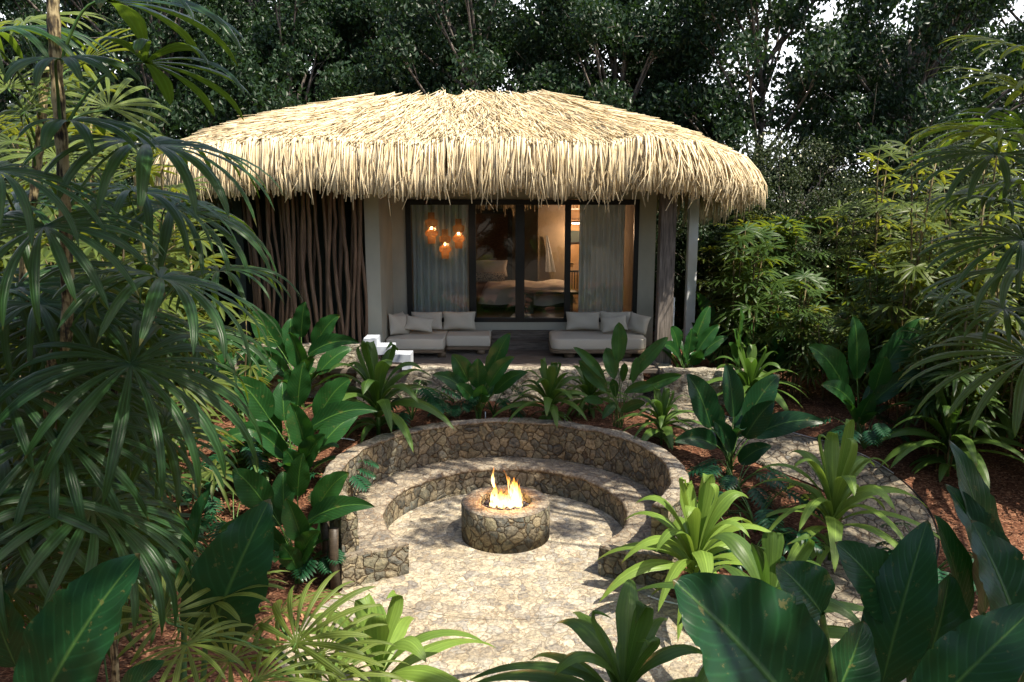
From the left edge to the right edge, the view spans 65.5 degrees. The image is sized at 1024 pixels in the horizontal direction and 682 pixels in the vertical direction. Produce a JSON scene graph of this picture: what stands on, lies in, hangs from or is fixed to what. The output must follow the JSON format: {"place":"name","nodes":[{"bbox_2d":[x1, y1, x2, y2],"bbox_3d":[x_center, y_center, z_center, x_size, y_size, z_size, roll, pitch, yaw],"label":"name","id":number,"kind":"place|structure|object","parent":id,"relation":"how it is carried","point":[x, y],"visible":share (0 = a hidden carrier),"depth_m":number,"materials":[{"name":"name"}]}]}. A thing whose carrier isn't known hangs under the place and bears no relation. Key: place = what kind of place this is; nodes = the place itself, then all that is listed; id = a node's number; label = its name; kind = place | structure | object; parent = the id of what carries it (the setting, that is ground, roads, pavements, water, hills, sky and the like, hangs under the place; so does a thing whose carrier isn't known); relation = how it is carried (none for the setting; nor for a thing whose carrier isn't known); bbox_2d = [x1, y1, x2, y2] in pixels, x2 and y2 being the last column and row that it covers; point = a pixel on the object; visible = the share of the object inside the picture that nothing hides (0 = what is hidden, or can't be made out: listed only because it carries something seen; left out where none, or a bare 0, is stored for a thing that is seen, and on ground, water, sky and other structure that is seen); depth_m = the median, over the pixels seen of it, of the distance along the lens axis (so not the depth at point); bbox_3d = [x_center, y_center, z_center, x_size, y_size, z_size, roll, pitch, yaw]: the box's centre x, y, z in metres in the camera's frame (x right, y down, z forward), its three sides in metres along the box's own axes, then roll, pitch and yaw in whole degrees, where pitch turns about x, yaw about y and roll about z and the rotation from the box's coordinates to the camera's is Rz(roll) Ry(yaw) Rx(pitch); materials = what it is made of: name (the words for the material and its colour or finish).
{"place":"outdoors","nodes":[
{"label":"outdoors","id":0,"kind":"place"},
{"bbox_2d":[235,346,658,372],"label":"terrace deck","id":1,"kind":"structure","parent":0,"point":[525,358],"depth_m":17.83,"materials":[{"name":"stone"}]},
{"bbox_2d":[386,330,490,356],"bbox_3d":[-1.670,0.062,18.551,2.340,0.440,1.300,0,10,0],"label":"sofa","id":2,"kind":"object","parent":1,"relation":"on","point":[438,342],"visible":0.87,"depth_m":18.30,"materials":[{"name":"fabric"}]},
{"bbox_2d":[443,311,475,329],"bbox_3d":[-1.254,-0.488,18.930,0.781,0.436,0.221,0,-2,0],"label":"cushion","id":3,"kind":"object","parent":2,"relation":"on","point":[458,320],"visible":1,"depth_m":18.86,"materials":[{"name":"fabric"}]},
{"bbox_2d":[548,330,645,357],"bbox_3d":[1.960,0.064,18.541,2.200,0.440,1.320,0,10,0],"label":"sofa","id":4,"kind":"object","parent":1,"relation":"on","point":[564,342],"visible":0.78,"depth_m":17.93,"materials":[{"name":"fabric"}]},
{"bbox_2d":[566,312,599,329],"bbox_3d":[1.687,-0.481,18.931,0.818,0.436,0.221,0,-2,0],"label":"cushion","id":5,"kind":"object","parent":4,"relation":"on","point":[582,320],"visible":1,"depth_m":18.86,"materials":[{"name":"fabric"}]},
{"bbox_2d":[0,254,1023,681],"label":"ground","id":6,"kind":"structure","parent":0,"point":[940,492],"depth_m":13.29,"materials":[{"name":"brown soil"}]},
{"bbox_2d":[0,0,70,150],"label":"tree","id":7,"kind":"object","parent":6,"relation":"on","point":[9,55],"visible":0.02,"depth_m":29.89,"materials":[{"name":"green plant"}]},
{"bbox_2d":[0,107,147,299],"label":"lady palm","id":8,"kind":"object","parent":6,"relation":"on","point":[84,178],"visible":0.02,"depth_m":13.38,"materials":[{"name":"plant"}]},
{"bbox_2d":[0,11,175,642],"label":"fan palm","id":9,"kind":"object","parent":6,"relation":"on","point":[38,582],"visible":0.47,"depth_m":5.21,"materials":[{"name":"green plant"}]},
{"bbox_2d":[0,0,197,183],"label":"tree","id":10,"kind":"object","parent":6,"relation":"on","point":[23,14],"visible":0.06,"depth_m":26.53,"materials":[{"name":"green plant"}]},
{"bbox_2d":[0,114,218,420],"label":"lady palm","id":11,"kind":"object","parent":6,"relation":"on","point":[44,247],"visible":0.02,"depth_m":11.65,"materials":[{"name":"plant"}]},
{"bbox_2d":[0,122,252,512],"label":"lady palm","id":12,"kind":"object","parent":6,"relation":"on","point":[207,473],"visible":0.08,"depth_m":10.72,"materials":[{"name":"plant"}]},
{"bbox_2d":[15,71,250,440],"bbox_3d":[-6.488,-1.331,13.991,3.485,6.328,3.484,-5,11,-25],"label":"lady palm","id":13,"kind":"object","parent":6,"relation":"on","point":[197,266],"visible":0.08,"depth_m":13.60,"materials":[{"name":"plant"}]},
{"bbox_2d":[0,480,273,681],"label":"giant leaf plant","id":14,"kind":"object","parent":6,"relation":"on","point":[66,635],"visible":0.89,"depth_m":3.86,"materials":[{"name":"plant"}]},
{"bbox_2d":[0,0,273,191],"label":"tree","id":15,"kind":"object","parent":6,"relation":"on","point":[160,37],"visible":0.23,"depth_m":23.41,"materials":[{"name":"green plant"}]},
{"bbox_2d":[0,0,283,635],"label":"fan palm","id":16,"kind":"object","parent":6,"relation":"on","point":[66,249],"visible":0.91,"depth_m":4.74,"materials":[{"name":"green plant"}]},
{"bbox_2d":[0,182,301,681],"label":"fan palm","id":17,"kind":"object","parent":6,"relation":"on","point":[124,200],"visible":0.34,"depth_m":6.15,"materials":[{"name":"green plant"}]},
{"bbox_2d":[179,206,238,341],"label":"lady palm","id":18,"kind":"object","parent":6,"relation":"on","point":[226,322],"visible":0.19,"depth_m":21.03,"materials":[{"name":"plant"}]},
{"bbox_2d":[175,302,277,424],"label":"lady palm","id":19,"kind":"object","parent":6,"relation":"on","point":[257,377],"visible":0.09,"depth_m":15.02,"materials":[{"name":"plant"}]},
{"bbox_2d":[180,438,288,492],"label":"split leaf plant","id":20,"kind":"object","parent":6,"relation":"on","point":[261,467],"visible":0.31,"depth_m":12.74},
{"bbox_2d":[213,340,280,414],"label":"broadleaf plant","id":21,"kind":"object","parent":6,"relation":"on","point":[275,371],"visible":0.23,"depth_m":15.65,"materials":[{"name":"green plant"}]},
{"bbox_2d":[200,412,297,484],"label":"strap leaf plant","id":22,"kind":"object","parent":6,"relation":"on","point":[265,473],"visible":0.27,"depth_m":13.04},
{"bbox_2d":[122,0,379,142],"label":"tree","id":23,"kind":"object","parent":6,"relation":"on","point":[254,3],"visible":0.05,"depth_m":28.18,"materials":[{"name":"green plant"}]},
{"bbox_2d":[114,557,410,681],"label":"fan palm","id":24,"kind":"object","parent":6,"relation":"on","point":[313,673],"visible":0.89,"depth_m":4.68,"materials":[{"name":"plant"}]},
{"bbox_2d":[167,0,395,142],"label":"tree","id":25,"kind":"object","parent":6,"relation":"on","point":[285,43],"visible":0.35,"depth_m":24.48,"materials":[{"name":"green plant"}]},
{"bbox_2d":[218,454,374,583],"bbox_3d":[-2.847,2.426,10.800,2.071,1.824,1.183,0,10,0],"label":"broadleaf plant","id":26,"kind":"object","parent":6,"relation":"on","point":[329,503],"visible":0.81,"depth_m":10.60,"materials":[{"name":"green plant"}]},
{"bbox_2d":[238,301,358,407],"bbox_3d":[-4.237,0.293,16.222,2.486,2.189,1.419,1,10,6],"label":"broadleaf plant","id":27,"kind":"object","parent":6,"relation":"on","point":[291,350],"visible":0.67,"depth_m":16.04,"materials":[{"name":"green plant"}]},
{"bbox_2d":[220,362,377,472],"bbox_3d":[-3.359,1.406,12.824,2.444,2.153,1.396,-1,10,-6],"label":"broadleaf plant","id":28,"kind":"object","parent":6,"relation":"on","point":[335,417],"visible":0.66,"depth_m":12.61,"materials":[{"name":"green plant"}]},
{"bbox_2d":[242,342,360,397],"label":"screen wall","id":29,"kind":"structure","parent":6,"relation":"on","point":[349,357],"depth_m":17.10,"materials":[{"name":"stone"}]},
{"bbox_2d":[273,542,344,582],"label":"split leaf plant","id":30,"kind":"object","parent":6,"relation":"on","point":[305,570],"visible":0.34,"depth_m":10.68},
{"bbox_2d":[328,527,340,592],"bbox_3d":[-2.373,2.975,10.675,0.161,0.986,0.143,0,10,0],"label":"bollard light","id":31,"kind":"object","parent":6,"relation":"on","point":[335,579],"visible":0.7,"depth_m":10.60,"materials":[{"name":"grey metal"}]},
{"bbox_2d":[302,340,455,452],"bbox_3d":[-2.469,0.858,14.273,2.984,1.826,2.769,0,10,-1],"label":"strap leaf plant","id":32,"kind":"object","parent":6,"relation":"on","point":[376,387],"visible":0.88,"depth_m":14.18,"materials":[{"name":"plant"}]},
{"bbox_2d":[269,590,495,681],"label":"strap leaf plant","id":33,"kind":"object","parent":6,"relation":"on","point":[394,630],"visible":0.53,"depth_m":7.77,"materials":[{"name":"plant"}]},
{"bbox_2d":[261,0,512,110],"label":"tree","id":34,"kind":"object","parent":6,"relation":"on","point":[424,31],"visible":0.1,"depth_m":26.31,"materials":[{"name":"green plant"}]},
{"bbox_2d":[361,379,462,429],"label":"split leaf plant","id":35,"kind":"object","parent":6,"relation":"on","point":[429,397],"visible":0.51,"depth_m":14.82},
{"bbox_2d":[150,87,767,367],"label":"thatched house","id":36,"kind":"structure","parent":6,"relation":"on","point":[356,178],"depth_m":16.94,"materials":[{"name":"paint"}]},
{"bbox_2d":[412,205,468,316],"bbox_3d":[-1.725,-2.106,19.255,1.350,3.140,0.130,0,10,0],"label":"curtain","id":37,"kind":"object","parent":36,"relation":"hanging from","point":[440,284],"visible":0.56,"depth_m":19.31,"materials":[{"name":"fabric"}]},
{"bbox_2d":[476,209,511,281],"bbox_3d":[-0.545,-2.695,24.133,1.110,2.600,0.100,0,10,0],"label":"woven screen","id":38,"kind":"object","parent":36,"relation":"on","point":[494,234],"visible":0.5,"depth_m":24.04,"materials":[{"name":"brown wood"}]},
{"bbox_2d":[476,279,576,306],"bbox_3d":[0.330,-1.425,21.637,2.700,1.000,2.200,0,10,0],"label":"bed","id":39,"kind":"object","parent":36,"relation":"on","point":[497,293],"visible":0.77,"depth_m":20.79,"materials":[{"name":"white fabric"}]},
{"bbox_2d":[578,205,625,316],"bbox_3d":[2.170,-2.106,19.255,1.100,3.140,0.130,0,10,0],"label":"curtain","id":40,"kind":"object","parent":36,"relation":"hanging from","point":[601,253],"visible":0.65,"depth_m":19.28,"materials":[{"name":"fabric"}]},
{"bbox_2d":[339,0,581,96],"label":"tree","id":41,"kind":"object","parent":6,"relation":"on","point":[487,70],"visible":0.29,"depth_m":24.50,"materials":[{"name":"green plant"}]},
{"bbox_2d":[433,333,527,417],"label":"broadleaf plant","id":42,"kind":"object","parent":6,"relation":"on","point":[489,379],"visible":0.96,"depth_m":15.06,"materials":[{"name":"green plant"}]},
{"bbox_2d":[323,417,688,561],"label":"stone wall","id":43,"kind":"structure","parent":6,"relation":"on","point":[654,469],"depth_m":14.11,"materials":[{"name":"stone"}]},
{"bbox_2d":[386,365,643,402],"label":"terrace wall","id":44,"kind":"structure","parent":6,"relation":"on","point":[413,376],"depth_m":16.72,"materials":[{"name":"stone"}]},
{"bbox_2d":[363,335,412,369],"bbox_3d":[-2.580,0.233,16.687,0.960,0.660,0.470,0,10,0],"label":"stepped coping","id":45,"kind":"object","parent":44,"relation":"on","point":[402,356],"visible":0.53,"depth_m":16.48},
{"bbox_2d":[491,357,600,427],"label":"strap leaf plant","id":46,"kind":"object","parent":6,"relation":"on","point":[551,382],"visible":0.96,"depth_m":14.98,"materials":[{"name":"plant"}]},
{"bbox_2d":[428,0,670,108],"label":"tree","id":47,"kind":"object","parent":6,"relation":"on","point":[502,42],"visible":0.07,"depth_m":27.48,"materials":[{"name":"green plant"}]},
{"bbox_2d":[467,579,701,681],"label":"strap leaf plant","id":48,"kind":"object","parent":6,"relation":"on","point":[634,656],"visible":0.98,"depth_m":7.04,"materials":[{"name":"plant"}]},
{"bbox_2d":[560,365,630,418],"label":"strap leaf plant","id":49,"kind":"object","parent":6,"relation":"on","point":[586,386],"visible":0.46,"depth_m":15.61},
{"bbox_2d":[502,0,743,138],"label":"tree","id":50,"kind":"object","parent":6,"relation":"on","point":[591,23],"visible":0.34,"depth_m":25.05,"materials":[{"name":"green plant"}]},
{"bbox_2d":[573,322,681,427],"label":"lance leaf plant","id":51,"kind":"object","parent":6,"relation":"on","point":[591,369],"visible":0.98,"depth_m":14.65,"materials":[{"name":"plant"}]},
{"bbox_2d":[526,0,758,143],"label":"tree","id":52,"kind":"object","parent":6,"relation":"on","point":[629,74],"visible":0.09,"depth_m":26.79,"materials":[{"name":"green plant"}]},
{"bbox_2d":[614,386,710,450],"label":"strap leaf plant","id":53,"kind":"object","parent":6,"relation":"on","point":[662,405],"visible":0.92,"depth_m":14.08,"materials":[{"name":"plant"}]},
{"bbox_2d":[596,473,770,640],"bbox_3d":[2.264,2.559,10.221,2.338,1.760,2.544,1,10,3],"label":"strap leaf plant","id":54,"kind":"object","parent":6,"relation":"on","point":[695,530],"visible":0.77,"depth_m":10.09,"materials":[{"name":"plant"}]},
{"bbox_2d":[662,306,727,367],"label":"broadleaf plant","id":55,"kind":"object","parent":6,"relation":"on","point":[703,339],"visible":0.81,"depth_m":17.08,"materials":[{"name":"green plant"}]},
{"bbox_2d":[653,200,738,330],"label":"tree","id":56,"kind":"object","parent":6,"relation":"on","point":[683,272],"visible":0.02,"depth_m":23.38,"materials":[{"name":"green plant"}]},
{"bbox_2d":[653,137,766,329],"bbox_3d":[4.569,-3.295,25.217,6.542,6.455,6.959,-5,11,-24],"label":"tree","id":57,"kind":"object","parent":6,"relation":"on","point":[701,263],"visible":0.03,"depth_m":23.10,"materials":[{"name":"green plant"}]},
{"bbox_2d":[661,367,765,404],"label":"planter wall","id":58,"kind":"structure","parent":6,"relation":"on","point":[679,386],"depth_m":16.37,"materials":[{"name":"stone"}]},
{"bbox_2d":[692,292,747,366],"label":"broadleaf plant","id":59,"kind":"object","parent":6,"relation":"on","point":[701,298],"visible":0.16,"depth_m":19.00,"materials":[{"name":"green plant"}]},
{"bbox_2d":[653,205,809,331],"bbox_3d":[6.612,-2.074,24.425,6.067,4.284,5.294,4,11,19],"label":"tree","id":60,"kind":"object","parent":6,"relation":"on","point":[704,235],"visible":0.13,"depth_m":23.07,"materials":[{"name":"green plant"}]},
{"bbox_2d":[683,205,792,314],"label":"lady palm","id":61,"kind":"object","parent":6,"relation":"on","point":[712,249],"visible":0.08,"depth_m":22.04,"materials":[{"name":"plant"}]},
{"bbox_2d":[686,458,790,509],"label":"split leaf plant","id":62,"kind":"object","parent":6,"relation":"on","point":[729,480],"visible":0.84,"depth_m":12.48,"materials":[{"name":"plant"}]},
{"bbox_2d":[729,305,766,367],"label":"lance leaf plant","id":63,"kind":"object","parent":6,"relation":"on","point":[734,348],"visible":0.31,"depth_m":17.12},
{"bbox_2d":[674,363,825,475],"bbox_3d":[3.859,1.332,13.263,2.500,1.909,1.169,0,10,0],"label":"broadleaf plant","id":64,"kind":"object","parent":6,"relation":"on","point":[753,414],"visible":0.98,"depth_m":13.07,"materials":[{"name":"green plant"}]},
{"bbox_2d":[637,531,863,681],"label":"strap leaf plant","id":65,"kind":"object","parent":6,"relation":"on","point":[757,562],"visible":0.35,"depth_m":7.59,"materials":[{"name":"plant"}]},
{"bbox_2d":[703,231,798,373],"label":"lady palm","id":66,"kind":"object","parent":6,"relation":"on","point":[727,313],"visible":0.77,"depth_m":17.80,"materials":[{"name":"green plant"}]},
{"bbox_2d":[703,221,802,374],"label":"lady palm","id":67,"kind":"object","parent":6,"relation":"on","point":[751,229],"visible":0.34,"depth_m":18.83,"materials":[{"name":"plant"}]},
{"bbox_2d":[686,510,824,572],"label":"split leaf plant","id":68,"kind":"object","parent":6,"relation":"on","point":[816,547],"visible":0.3,"depth_m":10.71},
{"bbox_2d":[639,0,873,210],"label":"tree","id":69,"kind":"object","parent":6,"relation":"on","point":[781,17],"visible":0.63,"depth_m":24.82,"materials":[{"name":"green plant"}]},
{"bbox_2d":[706,342,808,412],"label":"strap leaf plant","id":70,"kind":"object","parent":6,"relation":"on","point":[751,375],"visible":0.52,"depth_m":15.57,"materials":[{"name":"plant"}]},
{"bbox_2d":[697,476,824,552],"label":"split leaf plant","id":71,"kind":"object","parent":6,"relation":"on","point":[768,521],"visible":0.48,"depth_m":11.69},
{"bbox_2d":[745,301,793,374],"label":"broadleaf plant","id":72,"kind":"object","parent":6,"relation":"on","point":[780,356],"visible":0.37,"depth_m":17.24,"materials":[{"name":"green plant"}]},
{"bbox_2d":[722,214,827,368],"bbox_3d":[6.435,-1.243,19.999,2.582,3.856,2.359,-4,11,-19],"label":"lady palm","id":73,"kind":"object","parent":6,"relation":"on","point":[801,253],"visible":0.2,"depth_m":19.44,"materials":[{"name":"plant"}]},
{"bbox_2d":[672,561,880,681],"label":"giant leaf plant","id":74,"kind":"object","parent":6,"relation":"on","point":[743,629],"visible":1,"depth_m":3.77,"materials":[{"name":"plant"}]},
{"bbox_2d":[676,129,898,328],"bbox_3d":[7.991,-3.020,23.772,6.959,6.455,6.542,0,10,0],"label":"tree","id":75,"kind":"object","parent":6,"relation":"on","point":[826,197],"visible":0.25,"depth_m":22.02,"materials":[{"name":"green plant"}]},
{"bbox_2d":[748,214,828,339],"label":"lady palm","id":76,"kind":"object","parent":6,"relation":"on","point":[803,242],"visible":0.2,"depth_m":19.50,"materials":[{"name":"plant"}]},
{"bbox_2d":[761,268,847,402],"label":"lady palm","id":77,"kind":"object","parent":6,"relation":"on","point":[797,348],"visible":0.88,"depth_m":16.73,"materials":[{"name":"plant"}]},
{"bbox_2d":[795,205,868,334],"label":"lady palm","id":78,"kind":"object","parent":6,"relation":"on","point":[830,285],"visible":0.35,"depth_m":21.59,"materials":[{"name":"plant"}]},
{"bbox_2d":[760,304,904,400],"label":"lady palm","id":79,"kind":"object","parent":6,"relation":"on","point":[853,385],"visible":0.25,"depth_m":16.53,"materials":[{"name":"plant"}]},
{"bbox_2d":[742,419,940,571],"bbox_3d":[4.646,2.121,11.452,2.592,2.104,2.698,0,10,2],"label":"strap leaf plant","id":80,"kind":"object","parent":6,"relation":"on","point":[839,470],"visible":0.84,"depth_m":11.19,"materials":[{"name":"plant"}]},
{"bbox_2d":[810,413,920,449],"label":"split leaf plant","id":81,"kind":"object","parent":6,"relation":"on","point":[870,435],"visible":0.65,"depth_m":13.53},
{"bbox_2d":[822,253,918,412],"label":"lady palm","id":82,"kind":"object","parent":6,"relation":"on","point":[876,336],"visible":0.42,"depth_m":15.79,"materials":[{"name":"plant"}]},
{"bbox_2d":[803,143,939,349],"bbox_3d":[8.879,-1.948,19.348,3.031,5.502,3.030,-6,12,-31],"label":"lady palm","id":83,"kind":"object","parent":6,"relation":"on","point":[875,237],"visible":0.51,"depth_m":18.93,"materials":[{"name":"plant"}]},
{"bbox_2d":[808,315,941,439],"bbox_3d":[6.335,0.681,14.107,2.378,2.256,0.955,-2,10,-12],"label":"broadleaf plant","id":84,"kind":"object","parent":6,"relation":"on","point":[881,386],"visible":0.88,"depth_m":14.05,"materials":[{"name":"green plant"}]},
{"bbox_2d":[783,0,1023,206],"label":"tree","id":85,"kind":"object","parent":6,"relation":"on","point":[941,19],"visible":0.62,"depth_m":23.03,"materials":[{"name":"green plant"}]},
{"bbox_2d":[790,1,1023,214],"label":"tree","id":86,"kind":"object","parent":6,"relation":"on","point":[969,56],"visible":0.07,"depth_m":26.62,"materials":[{"name":"green plant"}]},
{"bbox_2d":[835,440,1023,681],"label":"giant leaf plant","id":87,"kind":"object","parent":6,"relation":"on","point":[923,625],"visible":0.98,"depth_m":4.60,"materials":[{"name":"plant"}]},
{"bbox_2d":[838,130,1023,317],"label":"tree","id":88,"kind":"object","parent":6,"relation":"on","point":[990,168],"visible":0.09,"depth_m":21.19,"materials":[{"name":"green plant"}]},
{"bbox_2d":[877,148,1002,348],"bbox_3d":[11.159,-2.249,21.061,3.031,5.502,3.030,-1,10,-3],"label":"lady palm","id":89,"kind":"object","parent":6,"relation":"on","point":[925,201],"visible":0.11,"depth_m":20.35,"materials":[{"name":"plant"}]},
{"bbox_2d":[861,124,1023,433],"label":"lady palm","id":90,"kind":"object","parent":6,"relation":"on","point":[912,283],"visible":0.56,"depth_m":14.39,"materials":[{"name":"green plant"}]},
{"bbox_2d":[872,380,1023,488],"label":"strap leaf plant","id":91,"kind":"object","parent":6,"relation":"on","point":[970,451],"visible":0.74,"depth_m":13.07,"materials":[{"name":"plant"}]},
{"bbox_2d":[876,135,1023,398],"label":"lady palm","id":92,"kind":"object","parent":6,"relation":"on","point":[941,187],"visible":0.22,"depth_m":16.24,"materials":[{"name":"plant"}]},
{"bbox_2d":[888,284,1017,474],"bbox_3d":[7.463,0.590,13.456,1.930,3.155,2.113,-3,11,-18],"label":"lady palm","id":93,"kind":"object","parent":6,"relation":"on","point":[931,404],"visible":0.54,"depth_m":13.19,"materials":[{"name":"plant"}]},
{"bbox_2d":[893,299,1023,451],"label":"lady palm","id":94,"kind":"object","parent":6,"relation":"on","point":[1002,393],"visible":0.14,"depth_m":13.73,"materials":[{"name":"plant"}]},
{"bbox_2d":[895,35,1023,436],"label":"fan palm","id":95,"kind":"object","parent":6,"relation":"on","point":[990,152],"visible":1,"depth_m":4.93,"materials":[{"name":"green plant"}]},
{"bbox_2d":[913,349,1022,441],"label":"strap leaf plant","id":96,"kind":"object","parent":6,"relation":"on","point":[1004,421],"visible":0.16,"depth_m":14.09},
{"bbox_2d":[919,0,1023,201],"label":"tree","id":97,"kind":"object","parent":6,"relation":"on","point":[1015,32],"visible":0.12,"depth_m":28.29,"materials":[{"name":"green plant"}]},
{"bbox_2d":[0,0,1023,245],"label":"sky","id":98,"kind":"structure","parent":0,"point":[827,15],"materials":[{"name":"white"}]},
{"bbox_2d":[275,494,905,681],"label":"paving","id":99,"kind":"structure","parent":0,"point":[513,608],"depth_m":10.56,"materials":[{"name":"stone"}]},
{"bbox_2d":[339,456,670,589],"bbox_3d":[-0.097,2.798,12.809,5.016,0.610,4.275,0,10,0],"label":"stone bench","id":100,"kind":"object","parent":99,"relation":"on","point":[380,553],"visible":0.84,"depth_m":13.17,"materials":[{"name":"stone"}]},
{"bbox_2d":[461,485,549,553],"bbox_3d":[-0.100,2.760,12.421,1.374,0.590,1.374,0,10,0],"label":"fire pit","id":101,"kind":"object","parent":99,"relation":"on","point":[520,530],"visible":0.82,"depth_m":11.90,"materials":[{"name":"stone"}]},
{"bbox_2d":[481,495,529,509],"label":"lava rocks","id":102,"kind":"object","parent":101,"relation":"in","point":[488,501],"visible":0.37,"depth_m":12.30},
{"bbox_2d":[490,468,522,507],"bbox_3d":[-0.091,2.278,12.311,0.511,0.701,0.220,0,10,0],"label":"fire","id":103,"kind":"object","parent":102,"relation":"on","point":[514,500],"visible":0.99,"depth_m":12.32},
{"bbox_2d":[626,391,936,627],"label":"path","id":104,"kind":"structure","parent":0,"point":[784,446],"depth_m":12.77,"materials":[{"name":"stone"}]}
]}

